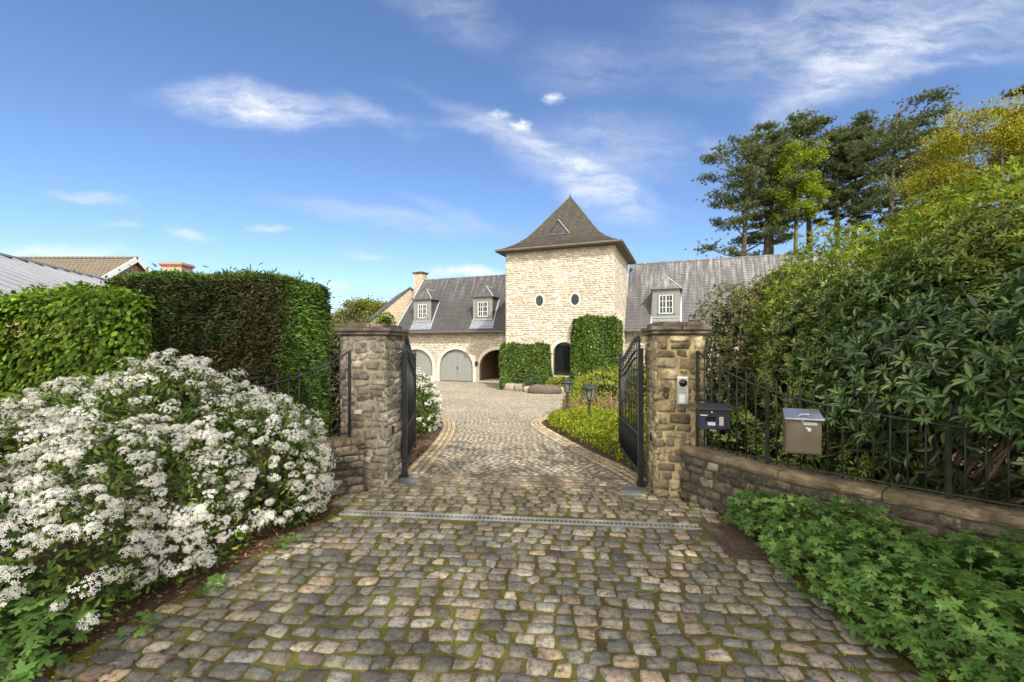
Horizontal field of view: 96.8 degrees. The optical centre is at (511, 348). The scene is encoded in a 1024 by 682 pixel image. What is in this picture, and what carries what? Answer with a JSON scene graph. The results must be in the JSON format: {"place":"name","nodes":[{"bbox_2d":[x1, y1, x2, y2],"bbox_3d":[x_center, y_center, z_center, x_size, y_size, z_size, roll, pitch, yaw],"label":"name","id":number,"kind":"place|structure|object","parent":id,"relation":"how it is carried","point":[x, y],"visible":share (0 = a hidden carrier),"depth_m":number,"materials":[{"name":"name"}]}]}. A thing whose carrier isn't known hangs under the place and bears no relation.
{"place":"outdoors","nodes":[
{"label":"outdoors","id":0,"kind":"place"},
{"bbox_2d":[5,256,221,338],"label":"neighbour house","id":1,"kind":"structure","parent":0,"point":[104,266],"depth_m":29.29,"materials":[{"name":"brown tile"}]},
{"bbox_2d":[123,266,132,273],"bbox_3d":[-24.970,-5.150,29.550,0.060,0.720,0.709,0,0,0],"label":"round window","id":2,"kind":"structure","parent":1,"relation":"in","point":[130,269],"depth_m":29.71,"materials":[{"name":"brick"}]},
{"bbox_2d":[28,472,930,681],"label":"driveway","id":3,"kind":"structure","parent":0,"point":[233,665],"depth_m":3.35,"materials":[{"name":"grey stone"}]},
{"bbox_2d":[116,610,165,637],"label":"seedling","id":4,"kind":"object","parent":3,"relation":"on","point":[143,616],"visible":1,"depth_m":3.06,"materials":[{"name":"green plant"}]},
{"bbox_2d":[197,572,230,596],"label":"seedling","id":5,"kind":"object","parent":3,"relation":"on","point":[217,577],"visible":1,"depth_m":3.53,"materials":[{"name":"green plant"}]},
{"bbox_2d":[271,535,300,548],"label":"seedling","id":6,"kind":"object","parent":3,"relation":"on","point":[282,538],"visible":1,"depth_m":4.34,"materials":[{"name":"green plant"}]},
{"bbox_2d":[324,652,352,669],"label":"twig","id":7,"kind":"object","parent":3,"relation":"on","point":[334,663],"visible":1,"depth_m":2.71,"materials":[{"name":"beige wood"}]},
{"bbox_2d":[399,477,424,484],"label":"paving slab","id":8,"kind":"structure","parent":3,"relation":"on","point":[409,481],"depth_m":6.47,"materials":[{"name":"grey stone"}]},
{"bbox_2d":[55,480,902,681],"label":"moss","id":9,"kind":"object","parent":3,"relation":"on","point":[543,596],"visible":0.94,"depth_m":3.36,"materials":[{"name":"green plant"}]},
{"bbox_2d":[339,509,701,529],"bbox_3d":[0.010,1.923,5.060,4.004,0.054,0.132,0,0,6],"label":"channel drain","id":10,"kind":"object","parent":3,"relation":"on","point":[415,514],"visible":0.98,"depth_m":5.04,"materials":[{"name":"metal"}]},
{"bbox_2d":[618,332,644,486],"bbox_3d":[1.831,0.835,7.081,0.100,2.130,1.866,0,0,4],"label":"gate leaf","id":11,"kind":"object","parent":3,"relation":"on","point":[630,438],"visible":0.98,"depth_m":6.79,"materials":[{"name":"black metal"}]},
{"bbox_2d":[621,486,643,495],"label":"paving slab","id":12,"kind":"structure","parent":3,"relation":"on","point":[635,491],"depth_m":6.04,"materials":[{"name":"grey stone"}]},
{"bbox_2d":[700,630,759,639],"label":"twig","id":13,"kind":"object","parent":3,"relation":"on","point":[726,634],"visible":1,"depth_m":2.99,"materials":[{"name":"brown wood"}]},
{"bbox_2d":[0,395,1023,681],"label":"bed soil","id":14,"kind":"structure","parent":0,"point":[150,599],"depth_m":3.96,"materials":[{"name":"brown soil"}]},
{"bbox_2d":[0,578,98,681],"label":"geranium plant","id":15,"kind":"object","parent":14,"relation":"on","point":[22,671],"visible":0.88,"depth_m":2.70,"materials":[{"name":"green plant"}]},
{"bbox_2d":[0,269,176,482],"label":"beech hedge","id":16,"kind":"object","parent":14,"relation":"on","point":[98,303],"visible":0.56,"depth_m":6.51,"materials":[{"name":"green plant"}]},
{"bbox_2d":[0,348,338,642],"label":"blossom shrub","id":17,"kind":"object","parent":14,"relation":"on","point":[74,451],"visible":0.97,"depth_m":4.02,"materials":[{"name":"white plant"}]},
{"bbox_2d":[100,263,338,472],"bbox_3d":[-4.911,0.306,7.781,3.427,3.421,2.036,0,0,0],"label":"conifer hedge","id":18,"kind":"object","parent":14,"relation":"on","point":[259,326],"visible":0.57,"depth_m":7.03,"materials":[{"name":"green plant"}]},
{"bbox_2d":[32,432,439,681],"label":"bed litter","id":19,"kind":"object","parent":14,"relation":"on","point":[144,621],"visible":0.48,"depth_m":3.71,"materials":[{"name":"brown plant"}]},
{"bbox_2d":[243,435,365,514],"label":"curved stone wall","id":20,"kind":"structure","parent":14,"relation":"on","point":[348,454],"depth_m":5.93,"materials":[{"name":"beige stone"}]},
{"bbox_2d":[250,349,350,447],"bbox_3d":[-2.652,0.609,5.791,1.199,1.222,0.085,0,0,-39],"label":"iron railing","id":21,"kind":"object","parent":20,"relation":"on","point":[349,390],"visible":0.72,"depth_m":6.00,"materials":[{"name":"black metal"}]},
{"bbox_2d":[327,305,375,436],"bbox_3d":[-3.077,0.536,9.182,1.935,2.877,1.909,0,0,0],"label":"variegated shrub","id":22,"kind":"object","parent":14,"relation":"on","point":[335,344],"visible":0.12,"depth_m":8.82,"materials":[{"name":"green plant"}]},
{"bbox_2d":[416,367,445,434],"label":"blossom shrub","id":23,"kind":"object","parent":14,"relation":"on","point":[428,403],"visible":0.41,"depth_m":10.58,"materials":[{"name":"white plant"}]},
{"bbox_2d":[504,383,517,390],"bbox_3d":[0.009,2.154,24.938,0.926,0.528,0.660,0,0,28],"label":"boulder","id":24,"kind":"object","parent":14,"relation":"on","point":[509,386],"visible":0.57,"depth_m":24.72,"materials":[{"name":"beige stone"}]},
{"bbox_2d":[514,383,526,390],"bbox_3d":[0.546,2.166,24.515,0.985,0.502,0.638,0,0,29],"label":"boulder","id":25,"kind":"object","parent":14,"relation":"on","point":[518,387],"visible":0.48,"depth_m":24.30,"materials":[{"name":"beige stone"}]},
{"bbox_2d":[521,379,542,388],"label":"blue green plant","id":26,"kind":"object","parent":14,"relation":"on","point":[530,382],"visible":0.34,"depth_m":24.15,"materials":[{"name":"green plant"}]},
{"bbox_2d":[528,384,561,393],"bbox_3d":[1.667,2.131,23.072,1.751,0.614,0.815,0,0,16],"label":"boulder","id":27,"kind":"object","parent":14,"relation":"on","point":[543,389],"visible":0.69,"depth_m":22.79,"materials":[{"name":"beige stone"}]},
{"bbox_2d":[546,375,569,386],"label":"fern clump","id":28,"kind":"object","parent":14,"relation":"on","point":[557,380],"visible":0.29,"depth_m":23.78,"materials":[{"name":"green plant"}]},
{"bbox_2d":[561,378,573,410],"bbox_3d":[1.620,1.512,13.300,0.377,1.245,0.377,0,0,-27],"label":"garden lamp","id":29,"kind":"object","parent":14,"relation":"on","point":[567,385],"visible":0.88,"depth_m":13.24,"materials":[{"name":"metal"}]},
{"bbox_2d":[571,375,588,396],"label":"fern clump","id":30,"kind":"object","parent":14,"relation":"on","point":[579,383],"visible":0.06,"depth_m":21.30,"materials":[{"name":"green plant"}]},
{"bbox_2d":[582,383,596,419],"bbox_3d":[1.870,1.456,11.000,0.377,1.225,0.377,0,0,-16],"label":"garden lamp","id":31,"kind":"object","parent":14,"relation":"on","point":[589,389],"visible":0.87,"depth_m":10.93,"materials":[{"name":"metal"}]},
{"bbox_2d":[592,376,601,384],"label":"clump","id":32,"kind":"object","parent":14,"relation":"on","point":[598,377],"visible":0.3,"depth_m":17.01,"materials":[{"name":"plant"}]},
{"bbox_2d":[561,391,637,416],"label":"twiggy shrub","id":33,"kind":"object","parent":14,"relation":"on","point":[606,404],"visible":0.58,"depth_m":13.52,"materials":[{"name":"brown plant"}]},
{"bbox_2d":[560,446,646,486],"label":"leaf litter","id":34,"kind":"object","parent":14,"relation":"on","point":[602,460],"visible":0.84,"depth_m":7.62,"materials":[{"name":"brown plant"}]},
{"bbox_2d":[568,371,646,410],"bbox_3d":[3.835,1.614,15.257,4.030,1.786,2.828,0,0,-39],"label":"spiraea shrub","id":35,"kind":"object","parent":14,"relation":"on","point":[607,389],"visible":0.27,"depth_m":14.67,"materials":[{"name":"green plant"}]},
{"bbox_2d":[569,364,645,400],"bbox_3d":[4.555,1.583,18.514,4.607,2.157,3.464,0,0,-10],"label":"spiraea shrub","id":36,"kind":"object","parent":14,"relation":"on","point":[599,374],"visible":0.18,"depth_m":18.33,"materials":[{"name":"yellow plant"}]},
{"bbox_2d":[546,405,706,468],"bbox_3d":[2.505,1.740,10.027,3.270,0.502,6.478,0,0,0],"label":"ground cover","id":37,"kind":"object","parent":14,"relation":"on","point":[599,420],"visible":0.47,"depth_m":10.03,"materials":[{"name":"green plant"}]},
{"bbox_2d":[702,524,769,560],"bbox_3d":[2.200,1.922,4.500,0.390,0.056,0.780,0,0,6],"label":"sump grate","id":38,"kind":"object","parent":14,"relation":"on","point":[731,540],"visible":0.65,"depth_m":4.45,"materials":[{"name":"metal"}]},
{"bbox_2d":[688,273,792,443],"bbox_3d":[3.747,0.288,7.551,2.986,3.251,1.855,0,0,-41],"label":"pieris shrub","id":39,"kind":"object","parent":14,"relation":"on","point":[740,319],"visible":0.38,"depth_m":7.13,"materials":[{"name":"green plant"}]},
{"bbox_2d":[705,401,938,491],"bbox_3d":[3.422,1.276,5.378,0.893,1.281,2.426,0,0,-37],"label":"laurel shrub","id":40,"kind":"object","parent":14,"relation":"on","point":[865,466],"visible":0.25,"depth_m":5.17,"materials":[{"name":"green plant"}]},
{"bbox_2d":[678,445,1023,588],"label":"curved stone wall","id":41,"kind":"structure","parent":14,"relation":"on","point":[712,479],"depth_m":4.28,"materials":[{"name":"beige stone"}]},
{"bbox_2d":[696,347,1023,507],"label":"iron railing","id":42,"kind":"object","parent":41,"relation":"on","point":[948,493],"visible":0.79,"depth_m":4.29,"materials":[{"name":"black metal"}]},
{"bbox_2d":[695,403,732,430],"bbox_3d":[2.383,0.823,5.376,0.385,0.324,0.219,0,0,14],"label":"mailbox","id":43,"kind":"object","parent":42,"relation":"attached to","point":[713,416],"visible":1,"depth_m":5.30,"materials":[{"name":"black metal"}]},
{"bbox_2d":[782,408,824,454],"bbox_3d":[2.831,0.811,4.436,0.334,0.422,0.159,0,0,19],"label":"mailbox","id":44,"kind":"object","parent":42,"relation":"attached to","point":[802,431],"visible":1,"depth_m":4.39,"materials":[{"name":"beige metal"}]},
{"bbox_2d":[788,420,819,453],"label":"door","id":45,"kind":"structure","parent":44,"relation":"in","point":[800,439],"depth_m":4.39,"materials":[{"name":"beige metal"}]},
{"bbox_2d":[718,155,1023,488],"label":"rhododendron","id":46,"kind":"object","parent":14,"relation":"on","point":[890,243],"visible":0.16,"depth_m":5.52,"materials":[{"name":"green plant"}]},
{"bbox_2d":[723,487,1023,681],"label":"geranium bed","id":47,"kind":"object","parent":14,"relation":"on","point":[979,592],"visible":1,"depth_m":2.99,"materials":[{"name":"green plant"}]},
{"bbox_2d":[743,210,1023,472],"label":"rhododendron","id":48,"kind":"object","parent":14,"relation":"on","point":[773,357],"visible":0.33,"depth_m":5.12,"materials":[{"name":"green plant"}]},
{"bbox_2d":[786,244,1023,508],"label":"rhododendron","id":49,"kind":"object","parent":14,"relation":"on","point":[1006,357],"visible":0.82,"depth_m":4.08,"materials":[{"name":"green plant"}]},
{"bbox_2d":[0,0,1023,315],"label":"sky","id":50,"kind":"structure","parent":0,"point":[363,146],"materials":[{"name":"blue"}]},
{"bbox_2d":[388,380,645,487],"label":"courtyard","id":51,"kind":"structure","parent":0,"point":[547,404],"depth_m":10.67,"materials":[{"name":"beige stone"}]},
{"bbox_2d":[407,416,455,472],"bbox_3d":[-4.302,1.986,12.450,11.913,0.204,4.376,0,0,43],"label":"kerb edging","id":52,"kind":"object","parent":51,"relation":"on","point":[444,420],"visible":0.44,"depth_m":8.55,"materials":[{"name":"beige stone"}]},
{"bbox_2d":[530,410,645,481],"bbox_3d":[1.151,1.986,10.756,1.281,0.209,8.694,0,0,-3],"label":"kerb edging","id":53,"kind":"object","parent":51,"relation":"on","point":[568,442],"visible":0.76,"depth_m":8.28,"materials":[{"name":"beige stone"}]},
{"bbox_2d":[641,322,711,498],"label":"gate pillar","id":54,"kind":"structure","parent":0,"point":[671,348],"depth_m":5.83,"materials":[{"name":"stone"}]},
{"bbox_2d":[663,387,668,397],"bbox_3d":[1.958,0.562,5.792,0.074,0.139,0.026,0,0,6],"label":"house number","id":55,"kind":"object","parent":54,"relation":"attached to","point":[666,391],"visible":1,"depth_m":5.78,"materials":[{"name":"brown metal"}]},
{"bbox_2d":[676,377,688,404],"bbox_3d":[2.167,0.542,5.765,0.144,0.355,0.083,0,0,6],"label":"intercom","id":56,"kind":"object","parent":54,"relation":"attached to","point":[682,390],"visible":1,"depth_m":5.76,"materials":[{"name":"metal"}]},
{"bbox_2d":[716,394,1022,457],"bbox_3d":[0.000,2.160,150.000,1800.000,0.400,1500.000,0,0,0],"label":"ground","id":57,"kind":"structure","parent":0,"point":[973,443],"depth_m":10.06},
{"bbox_2d":[0,253,107,401],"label":"outbuilding","id":58,"kind":"structure","parent":57,"relation":"on","point":[15,271],"depth_m":10.61,"materials":[{"name":"grey corrugated metal"}]},
{"bbox_2d":[320,308,361,341],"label":"roadside tree","id":59,"kind":"object","parent":57,"relation":"on","point":[331,321],"visible":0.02,"depth_m":63.13,"materials":[{"name":"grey plant"}]},
{"bbox_2d":[331,292,389,335],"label":"roadside tree","id":60,"kind":"object","parent":57,"relation":"on","point":[370,307],"visible":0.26,"depth_m":59.46,"materials":[{"name":"green plant"}]},
{"bbox_2d":[334,323,409,488],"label":"gate pillar","id":61,"kind":"structure","parent":57,"relation":"on","point":[376,385],"depth_m":6.23,"materials":[{"name":"stone"}]},
{"bbox_2d":[401,336,415,477],"bbox_3d":[-1.686,0.835,7.521,0.100,2.130,1.875,0,0,-7],"label":"gate leaf","id":62,"kind":"object","parent":61,"relation":"attached to","point":[408,400],"visible":0.98,"depth_m":7.13,"materials":[{"name":"black metal"}]},
{"bbox_2d":[365,194,1009,382],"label":"country house","id":63,"kind":"structure","parent":57,"relation":"on","point":[567,261],"depth_m":26.50,"materials":[{"name":"stone"}]},
{"bbox_2d":[373,310,396,324],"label":"climbing plant","id":64,"kind":"object","parent":63,"relation":"attached to","point":[383,319],"visible":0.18,"depth_m":34.05,"materials":[{"name":"green plant"}]},
{"bbox_2d":[412,349,417,374],"bbox_3d":[-7.371,1.185,33.056,1.282,2.190,0.062,0,0,21],"label":"garage door","id":65,"kind":"structure","parent":63,"relation":"in","point":[416,350],"depth_m":32.83,"materials":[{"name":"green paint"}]},
{"bbox_2d":[418,349,431,379],"bbox_3d":[-6.172,1.185,32.551,1.282,2.190,0.129,0,0,21],"label":"garage door","id":66,"kind":"structure","parent":63,"relation":"in","point":[424,360],"depth_m":32.59,"materials":[{"name":"green paint"}]},
{"bbox_2d":[441,349,456,380],"bbox_3d":[-4.416,1.185,31.903,1.282,2.190,0.062,0,0,21],"label":"garage door","id":67,"kind":"structure","parent":63,"relation":"in","point":[449,361],"depth_m":31.85,"materials":[{"name":"green paint"}]},
{"bbox_2d":[457,349,472,380],"bbox_3d":[-3.218,1.185,31.401,1.282,2.190,0.129,0,0,21],"label":"garage door","id":68,"kind":"structure","parent":63,"relation":"in","point":[464,362],"depth_m":31.43,"materials":[{"name":"green paint"}]},
{"bbox_2d":[498,340,553,389],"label":"ivy","id":69,"kind":"object","parent":63,"relation":"attached to","point":[537,346],"visible":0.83,"depth_m":24.67,"materials":[{"name":"green plant"}]},
{"bbox_2d":[534,293,544,307],"bbox_3d":[1.500,-2.580,24.762,0.620,0.780,0.052,0,0,21],"label":"oval window","id":70,"kind":"structure","parent":63,"relation":"in","point":[539,300],"depth_m":24.75,"materials":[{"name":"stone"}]},
{"bbox_2d":[554,342,571,375],"bbox_3d":[2.853,0.575,24.451,1.220,1.790,0.070,0,0,21],"label":"arched window","id":71,"kind":"structure","parent":63,"relation":"in","point":[562,351],"depth_m":24.52,"materials":[{"name":"black glass"}]},
{"bbox_2d":[569,292,580,306],"bbox_3d":[3.336,-2.570,24.047,0.620,0.780,0.052,0,0,21],"label":"oval window","id":72,"kind":"structure","parent":63,"relation":"in","point":[575,299],"depth_m":24.05,"materials":[{"name":"stone"}]},
{"bbox_2d":[569,313,623,380],"bbox_3d":[4.402,0.328,23.613,2.974,4.279,1.444,0,0,9],"label":"ivy","id":73,"kind":"object","parent":63,"relation":"attached to","point":[615,328],"visible":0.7,"depth_m":23.23,"materials":[{"name":"green plant"}]},
{"bbox_2d":[685,127,815,257],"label":"pine tree","id":74,"kind":"object","parent":57,"relation":"on","point":[747,173],"visible":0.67,"depth_m":42.16,"materials":[{"name":"green plant"}]},
{"bbox_2d":[718,117,812,254],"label":"pine tree","id":75,"kind":"object","parent":57,"relation":"on","point":[795,126],"visible":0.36,"depth_m":44.81,"materials":[{"name":"green plant"}]},
{"bbox_2d":[745,138,811,254],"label":"pine tree","id":76,"kind":"object","parent":57,"relation":"on","point":[771,249],"visible":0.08,"depth_m":47.99,"materials":[{"name":"green plant"}]},
{"bbox_2d":[762,135,836,250],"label":"lime tree","id":77,"kind":"object","parent":57,"relation":"on","point":[809,188],"visible":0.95,"depth_m":41.21,"materials":[{"name":"green plant"}]},
{"bbox_2d":[777,106,851,251],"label":"pine tree","id":78,"kind":"object","parent":57,"relation":"on","point":[818,121],"visible":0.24,"depth_m":48.62,"materials":[{"name":"green plant"}]},
{"bbox_2d":[804,122,886,249],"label":"pine tree","id":79,"kind":"object","parent":57,"relation":"on","point":[837,168],"visible":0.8,"depth_m":44.05,"materials":[{"name":"green plant"}]},
{"bbox_2d":[825,123,887,248],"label":"pine tree","id":80,"kind":"object","parent":57,"relation":"on","point":[871,128],"visible":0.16,"depth_m":48.58,"materials":[{"name":"green plant"}]},
{"bbox_2d":[823,84,976,234],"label":"pine tree","id":81,"kind":"object","parent":57,"relation":"on","point":[891,139],"visible":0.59,"depth_m":41.67,"materials":[{"name":"green plant"}]},
{"bbox_2d":[864,118,956,241],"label":"pine tree","id":82,"kind":"object","parent":57,"relation":"on","point":[933,122],"visible":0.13,"depth_m":46.51,"materials":[{"name":"green plant"}]},
{"bbox_2d":[886,132,978,215],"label":"pine tree","id":83,"kind":"object","parent":57,"relation":"on","point":[943,158],"visible":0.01,"depth_m":48.75,"materials":[{"name":"green plant"}]},
{"bbox_2d":[875,82,1023,239],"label":"golden oak","id":84,"kind":"object","parent":57,"relation":"on","point":[1007,134],"visible":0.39,"depth_m":26.98,"materials":[{"name":"yellow plant"}]},
{"bbox_2d":[882,156,1017,229],"bbox_3d":[30.571,-5.574,32.547,8.245,15.966,8.350,0,0,0],"label":"golden oak","id":85,"kind":"object","parent":57,"relation":"on","point":[910,189],"visible":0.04,"depth_m":31.43,"materials":[{"name":"yellow plant"}]},
{"bbox_2d":[970,78,1023,215],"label":"pine tree","id":86,"kind":"object","parent":57,"relation":"on","point":[1009,93],"visible":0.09,"depth_m":29.70,"materials":[{"name":"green plant"}]}
]}

